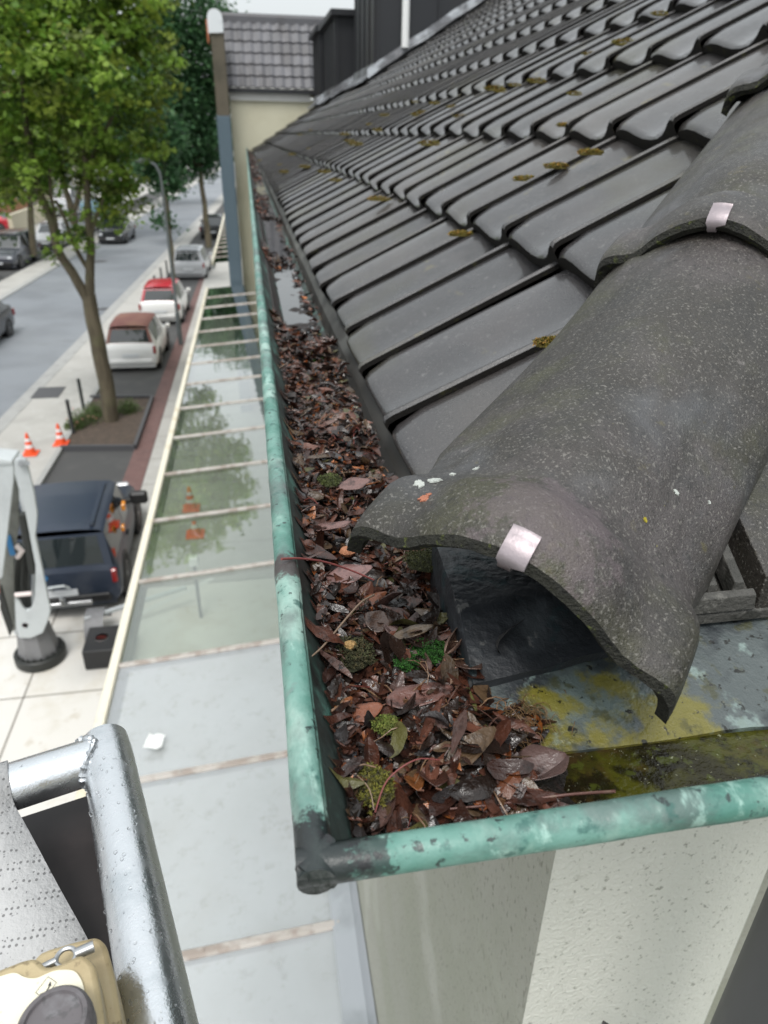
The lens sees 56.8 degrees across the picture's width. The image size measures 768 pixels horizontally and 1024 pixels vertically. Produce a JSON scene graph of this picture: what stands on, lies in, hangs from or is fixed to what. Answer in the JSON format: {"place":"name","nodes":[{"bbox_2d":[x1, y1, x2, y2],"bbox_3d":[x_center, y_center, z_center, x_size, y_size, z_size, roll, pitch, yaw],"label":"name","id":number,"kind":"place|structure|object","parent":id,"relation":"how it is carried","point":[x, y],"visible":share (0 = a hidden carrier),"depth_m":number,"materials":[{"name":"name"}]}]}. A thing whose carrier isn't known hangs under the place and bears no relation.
{"place":"outdoors","nodes":[
{"label":"outdoors","id":0,"kind":"place"},
{"bbox_2d":[0,181,27,212],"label":"town house","id":1,"kind":"structure","parent":0,"point":[18,207],"depth_m":67.77,"materials":[{"name":"ceramic"}]},
{"bbox_2d":[0,80,68,255],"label":"maple tree","id":2,"kind":"object","parent":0,"point":[31,230],"visible":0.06,"depth_m":39.75,"materials":[{"name":"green plant"}]},
{"bbox_2d":[3,91,78,201],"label":"town house","id":3,"kind":"structure","parent":0,"point":[46,196],"depth_m":78.28,"materials":[{"name":"ceramic"}]},
{"bbox_2d":[0,255,169,485],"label":"pavement","id":4,"kind":"structure","parent":0,"point":[37,420],"depth_m":19.65,"materials":[{"name":"concrete"}]},
{"bbox_2d":[23,433,39,456],"bbox_3d":[-8.301,-1.596,16.581,0.340,0.524,0.340,-4,28,-9],"label":"traffic cone","id":5,"kind":"object","parent":4,"relation":"on","point":[30,451],"visible":0.96,"depth_m":16.56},
{"bbox_2d":[31,386,65,398],"bbox_3d":[-9.749,-3.473,20.628,0.760,0.012,1.000,-4,28,-9],"label":"cover plate","id":6,"kind":"object","parent":4,"relation":"on","point":[48,392],"visible":1,"depth_m":20.60,"materials":[{"name":"metal"}]},
{"bbox_2d":[52,423,69,446],"bbox_3d":[-7.838,-1.885,17.142,0.340,0.524,0.340,-4,28,-9],"label":"traffic cone","id":7,"kind":"object","parent":4,"relation":"on","point":[60,439],"visible":1,"depth_m":17.11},
{"bbox_2d":[0,167,220,295],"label":"pavement","id":8,"kind":"structure","parent":0,"point":[11,282],"depth_m":39.35,"materials":[{"name":"concrete"}]},
{"bbox_2d":[0,155,233,280],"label":"parking bay","id":9,"kind":"object","parent":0,"point":[5,273],"visible":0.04,"depth_m":45.56,"materials":[{"name":"asphalt"}]},
{"bbox_2d":[0,228,39,268],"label":"parked car","id":10,"kind":"object","parent":9,"relation":"on","point":[14,249],"visible":0.85,"depth_m":39.58,"materials":[{"name":"metal"}]},
{"bbox_2d":[35,219,75,247],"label":"parked car","id":11,"kind":"object","parent":9,"relation":"on","point":[42,232],"visible":0.38,"depth_m":46.33,"materials":[{"name":"silver metal"}]},
{"bbox_2d":[0,0,142,235],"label":"maple tree","id":12,"kind":"object","parent":9,"relation":"on","point":[69,203],"visible":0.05,"depth_m":48.75,"materials":[{"name":"plant"}]},
{"bbox_2d":[77,211,100,233],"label":"parked car","id":13,"kind":"object","parent":9,"relation":"on","point":[83,222],"visible":0.09,"depth_m":52.66,"materials":[{"name":"metal"}]},
{"bbox_2d":[0,163,235,416],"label":"road","id":14,"kind":"structure","parent":0,"point":[50,328],"depth_m":32.81,"materials":[{"name":"asphalt"}]},
{"bbox_2d":[0,301,14,336],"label":"driving car","id":15,"kind":"object","parent":14,"relation":"on","point":[7,319],"visible":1,"depth_m":26.19,"materials":[{"name":"black paint"}]},
{"bbox_2d":[98,216,135,243],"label":"driving car","id":16,"kind":"object","parent":14,"relation":"on","point":[107,235],"visible":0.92,"depth_m":48.51,"materials":[{"name":"black paint"}]},
{"bbox_2d":[0,180,235,426],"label":"gutter stones","id":17,"kind":"object","parent":14,"relation":"on","point":[12,409],"visible":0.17,"depth_m":24.72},
{"bbox_2d":[92,92,233,189],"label":"maple tree","id":18,"kind":"object","parent":14,"relation":"on","point":[180,151],"depth_m":73.00,"materials":[{"name":"green plant"}]},
{"bbox_2d":[9,144,233,255],"bbox_3d":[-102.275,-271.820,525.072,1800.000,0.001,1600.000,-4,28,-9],"label":"ground","id":19,"kind":"structure","parent":0,"point":[36,203],"depth_m":67.72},
{"bbox_2d":[34,270,170,484],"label":"bay kerb","id":20,"kind":"structure","parent":19,"relation":"on","point":[45,473],"depth_m":16.60,"materials":[{"name":"concrete"}]},
{"bbox_2d":[76,378,84,407],"bbox_3d":[-8.188,-3.180,19.186,0.100,0.890,0.100,-4,28,-9],"label":"bollard","id":21,"kind":"object","parent":20,"relation":"on","point":[80,392],"visible":0.9,"depth_m":19.13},
{"bbox_2d":[0,169,220,300],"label":"kerb","id":22,"kind":"structure","parent":19,"relation":"on","point":[22,285],"depth_m":37.93,"materials":[{"name":"concrete"}]},
{"bbox_2d":[0,181,235,432],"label":"kerb","id":23,"kind":"structure","parent":19,"relation":"on","point":[7,422],"depth_m":24.49,"materials":[{"name":"concrete"}]},
{"bbox_2d":[115,94,200,277],"bbox_3d":[-10.309,-14.569,32.763,4.266,8.508,2.736,-4,28,-9],"label":"young tree","id":24,"kind":"object","parent":19,"relation":"on","point":[174,184],"visible":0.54,"depth_m":32.09,"materials":[{"name":"green plant"}]},
{"bbox_2d":[122,256,210,490],"bbox_3d":[-7.942,-7.347,28.162,0.476,0.030,37.502,-4,28,-9],"label":"brick strip","id":25,"kind":"object","parent":19,"relation":"on","point":[135,473],"visible":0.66,"depth_m":19.38,"materials":[{"name":"brick"}]},
{"bbox_2d":[136,159,182,344],"bbox_3d":[-7.631,-8.710,24.291,0.804,6.050,0.200,-4,28,-9],"label":"street lamp","id":26,"kind":"object","parent":25,"relation":"on","point":[179,329],"visible":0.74,"depth_m":24.41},
{"bbox_2d":[206,8,324,411],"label":"neighbour house","id":27,"kind":"structure","parent":19,"relation":"on","point":[263,70],"depth_m":16.80,"materials":[{"name":"white paint"}]},
{"bbox_2d":[211,205,241,268],"bbox_3d":[-6.318,-11.915,29.555,0.934,0.351,19.400,-4,28,-9],"label":"glass canopy","id":28,"kind":"object","parent":27,"relation":"attached to","point":[220,253],"visible":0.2,"depth_m":23.71,"materials":[{"name":"metal"}]},
{"bbox_2d":[246,0,767,1023],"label":"house","id":29,"kind":"structure","parent":19,"relation":"on","point":[578,504],"depth_m":0.85,"materials":[{"name":"tile"}]},
{"bbox_2d":[75,284,376,1023],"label":"glass canopy","id":30,"kind":"object","parent":29,"relation":"attached to","point":[213,774],"visible":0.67,"depth_m":4.09,"materials":[{"name":"glass"}]},
{"bbox_2d":[143,733,164,748],"bbox_3d":[-1.416,1.414,4.377,0.104,0.020,0.121,2,28,2],"label":"paper scrap","id":31,"kind":"object","parent":30,"relation":"on","point":[155,741],"visible":1,"depth_m":4.38,"materials":[{"name":"white paper"}]},
{"bbox_2d":[249,151,319,338],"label":"rain water","id":32,"kind":"structure","parent":29,"relation":"in","point":[288,290],"depth_m":1.98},
{"bbox_2d":[347,141,362,145],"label":"roof moss","id":33,"kind":"object","parent":29,"relation":"on","point":[355,144],"visible":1,"depth_m":3.87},
{"bbox_2d":[367,195,390,200],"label":"roof moss","id":34,"kind":"object","parent":29,"relation":"on","point":[377,198],"visible":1,"depth_m":2.15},
{"bbox_2d":[247,149,568,836],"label":"leaf litter","id":35,"kind":"object","parent":29,"relation":"on","point":[501,772],"visible":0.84,"depth_m":0.50,"materials":[{"name":"plant"}]},
{"bbox_2d":[281,557,373,580],"bbox_3d":[-0.045,0.043,0.557,0.082,0.048,0.013,-16,32,-29],"label":"twig","id":36,"kind":"object","parent":35,"relation":"on","point":[299,558],"visible":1,"depth_m":0.56,"materials":[{"name":"wood"}]},
{"bbox_2d":[317,472,341,487],"bbox_3d":[-0.058,-0.036,0.759,0.028,0.010,0.028,-4,28,-9],"label":"moss cushion","id":37,"kind":"object","parent":35,"relation":"on","point":[324,480],"visible":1,"depth_m":0.76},
{"bbox_2d":[315,520,350,533],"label":"dead leaf","id":38,"kind":"object","parent":35,"relation":"on","point":[334,525],"visible":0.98,"depth_m":0.66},
{"bbox_2d":[312,594,374,656],"bbox_3d":[-0.030,0.080,0.517,0.006,0.027,0.117,10,29,17],"label":"twig","id":39,"kind":"object","parent":35,"relation":"on","point":[340,625],"visible":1,"depth_m":0.52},
{"bbox_2d":[339,546,354,556],"bbox_3d":[-0.032,0.034,0.614,0.015,0.010,0.011,-4,28,-9],"label":"fruit stone","id":40,"kind":"object","parent":35,"relation":"on","point":[343,552],"visible":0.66,"depth_m":0.61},
{"bbox_2d":[326,564,372,582],"bbox_3d":[-0.030,0.052,0.597,0.040,0.008,0.025,5,28,8],"label":"dead leaf","id":41,"kind":"object","parent":35,"relation":"on","point":[345,574],"visible":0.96,"depth_m":0.60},
{"bbox_2d":[336,477,369,489],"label":"dead leaf","id":42,"kind":"object","parent":35,"relation":"on","point":[353,483],"visible":1,"depth_m":0.75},
{"bbox_2d":[335,634,378,671],"bbox_3d":[-0.024,0.099,0.505,0.039,0.012,0.037,-4,28,-9],"label":"moss cushion","id":43,"kind":"object","parent":35,"relation":"on","point":[357,658],"visible":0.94,"depth_m":0.50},
{"bbox_2d":[343,640,356,649],"bbox_3d":[-0.024,0.095,0.507,0.011,0.007,0.008,-4,28,-9],"label":"fruit stone","id":44,"kind":"object","parent":43,"relation":"on","point":[349,644],"visible":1,"depth_m":0.51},
{"bbox_2d":[354,773,373,809],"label":"twig","id":45,"kind":"object","parent":35,"relation":"on","point":[368,788],"visible":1,"depth_m":0.39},
{"bbox_2d":[350,702,382,721],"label":"dead leaf","id":46,"kind":"object","parent":35,"relation":"on","point":[374,708],"visible":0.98,"depth_m":0.46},
{"bbox_2d":[353,762,396,815],"bbox_3d":[-0.009,0.153,0.400,0.034,0.012,0.032,18,32,29],"label":"moss cushion","id":47,"kind":"object","parent":35,"relation":"on","point":[377,777],"visible":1,"depth_m":0.40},
{"bbox_2d":[365,610,392,634],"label":"dead leaf","id":48,"kind":"object","parent":35,"relation":"on","point":[372,618],"visible":1,"depth_m":0.54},
{"bbox_2d":[369,712,397,736],"bbox_3d":[0.001,0.133,0.446,0.021,0.008,0.019,-4,28,-9],"label":"moss cushion","id":49,"kind":"object","parent":35,"relation":"on","point":[384,724],"visible":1,"depth_m":0.44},
{"bbox_2d":[383,624,407,647],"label":"dead leaf","id":50,"kind":"object","parent":35,"relation":"on","point":[389,628],"visible":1,"depth_m":0.53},
{"bbox_2d":[392,650,420,671],"bbox_3d":[0.017,0.104,0.502,0.023,0.008,0.022,7,28,10],"label":"moss cushion","id":51,"kind":"object","parent":35,"relation":"on","point":[405,663],"visible":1,"depth_m":0.50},
{"bbox_2d":[374,758,439,812],"bbox_3d":[0.012,0.149,0.399,0.051,0.013,0.008,-22,36,-37],"label":"twig","id":52,"kind":"object","parent":35,"relation":"on","point":[392,774],"visible":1,"depth_m":0.40,"materials":[{"name":"wood"}]},
{"bbox_2d":[393,624,433,638],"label":"dead leaf","id":53,"kind":"object","parent":35,"relation":"on","point":[405,633],"visible":1,"depth_m":0.52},
{"bbox_2d":[404,771,423,791],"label":"dead leaf","id":54,"kind":"object","parent":35,"relation":"on","point":[417,785],"visible":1,"depth_m":0.41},
{"bbox_2d":[401,547,432,572],"bbox_3d":[0.036,0.038,0.617,0.041,0.012,0.041,11,30,19],"label":"moss cushion","id":55,"kind":"object","parent":35,"relation":"on","point":[419,560],"visible":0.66,"depth_m":0.61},
{"bbox_2d":[382,682,453,708],"bbox_3d":[0.021,0.122,0.471,0.051,0.008,0.020,-4,28,-9],"label":"dead leaf","id":56,"kind":"object","parent":35,"relation":"on","point":[397,696],"visible":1,"depth_m":0.47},
{"bbox_2d":[408,637,450,665],"bbox_3d":[0.033,0.099,0.511,0.031,0.011,0.031,-4,28,-9],"label":"moss cushion","id":57,"kind":"object","parent":35,"relation":"on","point":[434,652],"visible":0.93,"depth_m":0.51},
{"bbox_2d":[417,765,448,790],"bbox_3d":[0.028,0.153,0.411,0.018,0.024,0.039,-4,28,-9],"label":"dead leaf","id":58,"kind":"object","parent":35,"relation":"on","point":[442,778],"visible":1,"depth_m":0.41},
{"bbox_2d":[443,628,461,660],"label":"dead leaf","id":59,"kind":"object","parent":35,"relation":"on","point":[450,646],"visible":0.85,"depth_m":0.50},
{"bbox_2d":[459,687,476,715],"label":"dead leaf","id":60,"kind":"object","parent":35,"relation":"on","point":[473,704],"visible":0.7,"depth_m":0.47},
{"bbox_2d":[455,659,481,669],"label":"dead leaf","id":61,"kind":"object","parent":35,"relation":"on","point":[460,663],"visible":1,"depth_m":0.48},
{"bbox_2d":[450,790,615,809],"bbox_3d":[0.080,0.153,0.388,0.087,0.021,0.012,2,28,2],"label":"twig","id":62,"kind":"object","parent":35,"relation":"on","point":[570,794],"visible":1,"depth_m":0.39,"materials":[{"name":"wood"}]},
{"bbox_2d":[498,690,574,750],"bbox_3d":[0.096,0.132,0.472,0.066,0.005,0.062,-15,32,-28],"label":"fibre tangle","id":63,"kind":"object","parent":35,"relation":"on","point":[533,711],"visible":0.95,"depth_m":0.47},
{"bbox_2d":[519,744,568,780],"bbox_3d":[0.092,0.150,0.421,0.033,0.015,0.032,7,28,11],"label":"dead leaf","id":64,"kind":"object","parent":35,"relation":"on","point":[548,762],"visible":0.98,"depth_m":0.43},
{"bbox_2d":[248,151,576,837],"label":"humus","id":65,"kind":"structure","parent":29,"relation":"in","point":[555,784],"depth_m":0.83,"materials":[{"name":"soil"}]},
{"bbox_2d":[417,139,440,145],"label":"roof moss","id":66,"kind":"object","parent":29,"relation":"on","point":[430,143],"visible":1,"depth_m":2.44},
{"bbox_2d":[448,230,472,236],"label":"roof moss","id":67,"kind":"object","parent":29,"relation":"on","point":[460,233],"visible":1,"depth_m":1.36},
{"bbox_2d":[483,84,505,90],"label":"roof moss","id":68,"kind":"object","parent":29,"relation":"on","point":[491,88],"visible":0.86,"depth_m":2.65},
{"bbox_2d":[512,174,534,180],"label":"roof moss","id":69,"kind":"object","parent":29,"relation":"on","point":[519,177],"visible":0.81,"depth_m":1.42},
{"bbox_2d":[526,77,545,83],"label":"roof moss","id":70,"kind":"object","parent":29,"relation":"on","point":[540,81],"visible":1,"depth_m":2.26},
{"bbox_2d":[531,334,555,347],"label":"roof moss","id":71,"kind":"object","parent":29,"relation":"on","point":[544,342],"visible":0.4,"depth_m":0.80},
{"bbox_2d":[543,161,568,168],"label":"roof moss","id":72,"kind":"object","parent":29,"relation":"on","point":[557,165],"visible":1,"depth_m":1.37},
{"bbox_2d":[567,91,581,95],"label":"roof moss","id":73,"kind":"object","parent":29,"relation":"on","point":[574,92],"visible":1,"depth_m":1.80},
{"bbox_2d":[577,147,603,154],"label":"roof moss","id":74,"kind":"object","parent":29,"relation":"on","point":[591,151],"visible":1,"depth_m":1.32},
{"bbox_2d":[610,37,634,45],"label":"roof moss","id":75,"kind":"object","parent":29,"relation":"on","point":[618,40],"visible":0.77,"depth_m":1.96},
{"bbox_2d":[650,10,667,15],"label":"roof moss","id":76,"kind":"object","parent":29,"relation":"on","point":[654,13],"visible":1,"depth_m":2.04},
{"bbox_2d":[564,730,767,803],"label":"gutter water","id":77,"kind":"structure","parent":29,"relation":"in","point":[663,766],"depth_m":0.45,"materials":[{"name":"liquid"}]},
{"bbox_2d":[44,274,199,483],"bbox_3d":[-8.851,-7.285,28.017,1.670,0.001,37.523,-4,28,-8],"label":"parking bay","id":78,"kind":"object","parent":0,"point":[70,466],"visible":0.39,"depth_m":16.95,"materials":[{"name":"asphalt"}]},
{"bbox_2d":[14,480,147,609],"bbox_3d":[-5.260,0.157,12.197,2.300,1.850,3.771,-5,28,-11],"label":"tow vehicle","id":79,"kind":"object","parent":78,"relation":"on","point":[86,530],"visible":0.69,"depth_m":11.05,"materials":[{"name":"blue paint"}]},
{"bbox_2d":[60,395,153,450],"bbox_3d":[-7.183,-2.409,18.724,1.775,0.150,4.029,-4,28,-9],"label":"tree pit edging","id":80,"kind":"object","parent":78,"relation":"on","point":[119,447],"visible":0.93,"depth_m":17.11,"materials":[{"name":"concrete"}]},
{"bbox_2d":[68,398,149,444],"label":"tree pit soil","id":81,"kind":"object","parent":78,"relation":"on","point":[123,429],"visible":0.71,"depth_m":18.16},
{"bbox_2d":[65,399,74,433],"bbox_3d":[-7.824,-2.386,17.698,0.100,0.890,0.100,-4,28,-9],"label":"bollard","id":82,"kind":"object","parent":81,"relation":"on","point":[70,416],"visible":1,"depth_m":17.67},
{"bbox_2d":[63,416,86,430],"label":"rose bush","id":83,"kind":"object","parent":81,"relation":"on","point":[76,424],"visible":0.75,"depth_m":18.17,"materials":[{"name":"green plant"}]},
{"bbox_2d":[68,406,102,427],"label":"rose bush","id":84,"kind":"object","parent":81,"relation":"on","point":[85,417],"visible":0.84,"depth_m":18.50,"materials":[{"name":"green plant"}]},
{"bbox_2d":[80,401,101,416],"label":"rose bush","id":85,"kind":"object","parent":81,"relation":"on","point":[96,409],"visible":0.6,"depth_m":18.97,"materials":[{"name":"green plant"}]},
{"bbox_2d":[0,0,193,422],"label":"maple tree","id":86,"kind":"object","parent":81,"relation":"on","point":[36,63],"visible":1,"depth_m":15.37,"materials":[{"name":"green plant"}]},
{"bbox_2d":[117,396,142,414],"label":"rose bush","id":87,"kind":"object","parent":81,"relation":"on","point":[130,405],"visible":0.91,"depth_m":19.27,"materials":[{"name":"green plant"}]},
{"bbox_2d":[105,312,169,367],"bbox_3d":[-8.267,-5.912,23.890,1.990,1.552,3.622,-3,28,-8],"label":"parked car","id":88,"kind":"object","parent":78,"relation":"on","point":[137,339],"visible":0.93,"depth_m":22.45,"materials":[{"name":"white paint"}]},
{"bbox_2d":[138,278,189,321],"bbox_3d":[-9.088,-8.910,29.519,1.960,1.562,3.672,-3,28,-8],"label":"parked car","id":89,"kind":"object","parent":78,"relation":"on","point":[157,298],"visible":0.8,"depth_m":28.02,"materials":[{"name":"white paint"}]},
{"bbox_2d":[174,244,211,277],"bbox_3d":[-10.417,-13.684,38.501,2.080,1.562,4.072,-3,28,-7],"label":"parked car","id":90,"kind":"object","parent":78,"relation":"on","point":[192,260],"visible":0.84,"depth_m":36.85,"materials":[{"name":"silver metal"}]},
{"bbox_2d":[25,154,233,233],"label":"pavement","id":91,"kind":"structure","parent":0,"point":[145,192],"depth_m":85.71,"materials":[{"name":"concrete"}]},
{"bbox_2d":[0,210,8,229],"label":"parked car","id":92,"kind":"object","parent":91,"relation":"on","point":[4,224],"visible":0.34,"depth_m":53.13,"materials":[{"name":"red paint"}]},
{"bbox_2d":[7,190,83,228],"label":"garden wall","id":93,"kind":"structure","parent":91,"relation":"on","point":[19,219],"depth_m":54.88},
{"bbox_2d":[49,185,81,215],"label":"parked van","id":94,"kind":"object","parent":91,"relation":"on","point":[61,200],"visible":0.06,"depth_m":63.49,"materials":[{"name":"silver metal"}]},
{"bbox_2d":[80,186,112,215],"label":"parked van","id":95,"kind":"object","parent":91,"relation":"on","point":[82,205],"visible":0.11,"depth_m":63.09,"materials":[{"name":"blue metal"}]},
{"bbox_2d":[0,578,281,988],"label":"forecourt","id":96,"kind":"structure","parent":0,"point":[239,612],"depth_m":10.50,"materials":[{"name":"concrete"}]},
{"bbox_2d":[0,448,66,672],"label":"boom lift","id":97,"kind":"object","parent":96,"relation":"on","point":[25,608],"visible":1,"depth_m":9.32,"materials":[{"name":"white metal"}]},
{"bbox_2d":[0,724,198,1023],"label":"work platform","id":98,"kind":"structure","parent":97,"relation":"attached to","point":[87,866],"depth_m":0.52,"materials":[{"name":"metal"}]},
{"bbox_2d":[0,938,126,1023],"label":"control box","id":99,"kind":"object","parent":98,"relation":"attached to","point":[74,983],"visible":1,"depth_m":0.37,"materials":[{"name":"beige plastic"}]},
{"bbox_2d":[0,609,102,757],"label":"slab joints","id":100,"kind":"object","parent":96,"relation":"on","point":[23,697],"visible":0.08,"depth_m":9.63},
{"bbox_2d":[82,625,118,669],"bbox_3d":[-3.977,1.947,10.299,0.620,0.338,0.580,-4,28,-9],"label":"black case","id":101,"kind":"object","parent":96,"relation":"on","point":[98,647],"visible":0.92,"depth_m":10.08,"materials":[{"name":"plastic"}]},
{"bbox_2d":[84,585,186,639],"bbox_3d":[-3.757,1.557,10.834,1.528,0.365,0.707,-8,29,-16],"label":"line marking","id":102,"kind":"object","parent":96,"relation":"on","point":[93,616],"visible":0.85,"depth_m":10.62,"materials":[{"name":"white paint"}]},
{"bbox_2d":[111,578,213,625],"bbox_3d":[-3.664,1.506,11.495,0.110,0.001,2.171,23,35,36],"label":"line marking","id":103,"kind":"object","parent":96,"relation":"on","point":[166,600],"visible":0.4,"depth_m":11.69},
{"bbox_2d":[188,554,202,617],"bbox_3d":[-2.886,1.165,10.964,0.140,1.140,0.120,-4,28,-9],"label":"sign post","id":104,"kind":"object","parent":96,"relation":"on","point":[193,559],"visible":1,"depth_m":10.79,"materials":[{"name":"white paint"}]},
{"bbox_2d":[12,0,353,136],"label":"sky","id":105,"kind":"structure","parent":0,"point":[286,7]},
{"bbox_2d":[168,196,222,254],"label":"pavement","id":106,"kind":"structure","parent":0,"point":[189,237],"depth_m":55.03,"materials":[{"name":"concrete"}]},
{"bbox_2d":[129,256,273,587],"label":"forecourt","id":107,"kind":"structure","parent":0,"point":[218,492],"depth_m":15.29,"materials":[{"name":"concrete"}]},
{"bbox_2d":[182,486,199,512],"bbox_3d":[-3.919,-0.284,14.350,0.340,0.504,0.340,-4,28,-9],"label":"traffic cone","id":108,"kind":"object","parent":107,"relation":"on","point":[190,506],"visible":1,"depth_m":14.32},
{"bbox_2d":[186,521,204,539],"bbox_3d":[-3.587,0.261,13.430,0.340,0.400,0.340,-4,28,-9],"label":"traffic cone","id":109,"kind":"object","parent":107,"relation":"on","point":[195,531],"visible":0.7,"depth_m":13.40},
{"bbox_2d":[131,397,272,549],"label":"slab joints","id":110,"kind":"object","parent":107,"relation":"on","point":[210,480],"visible":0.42,"depth_m":15.55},
{"bbox_2d":[190,189,237,253],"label":"parking bay","id":111,"kind":"object","parent":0,"point":[197,240],"depth_m":51.02,"materials":[{"name":"asphalt"}]},
{"bbox_2d":[120,0,249,246],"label":"maple tree","id":112,"kind":"object","parent":111,"relation":"on","point":[196,52],"visible":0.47,"depth_m":42.82,"materials":[{"name":"green plant"}]},
{"bbox_2d":[199,214,222,237],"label":"parked car","id":113,"kind":"object","parent":111,"relation":"on","point":[215,221],"visible":0.35,"depth_m":51.42,"materials":[{"name":"black paint"}]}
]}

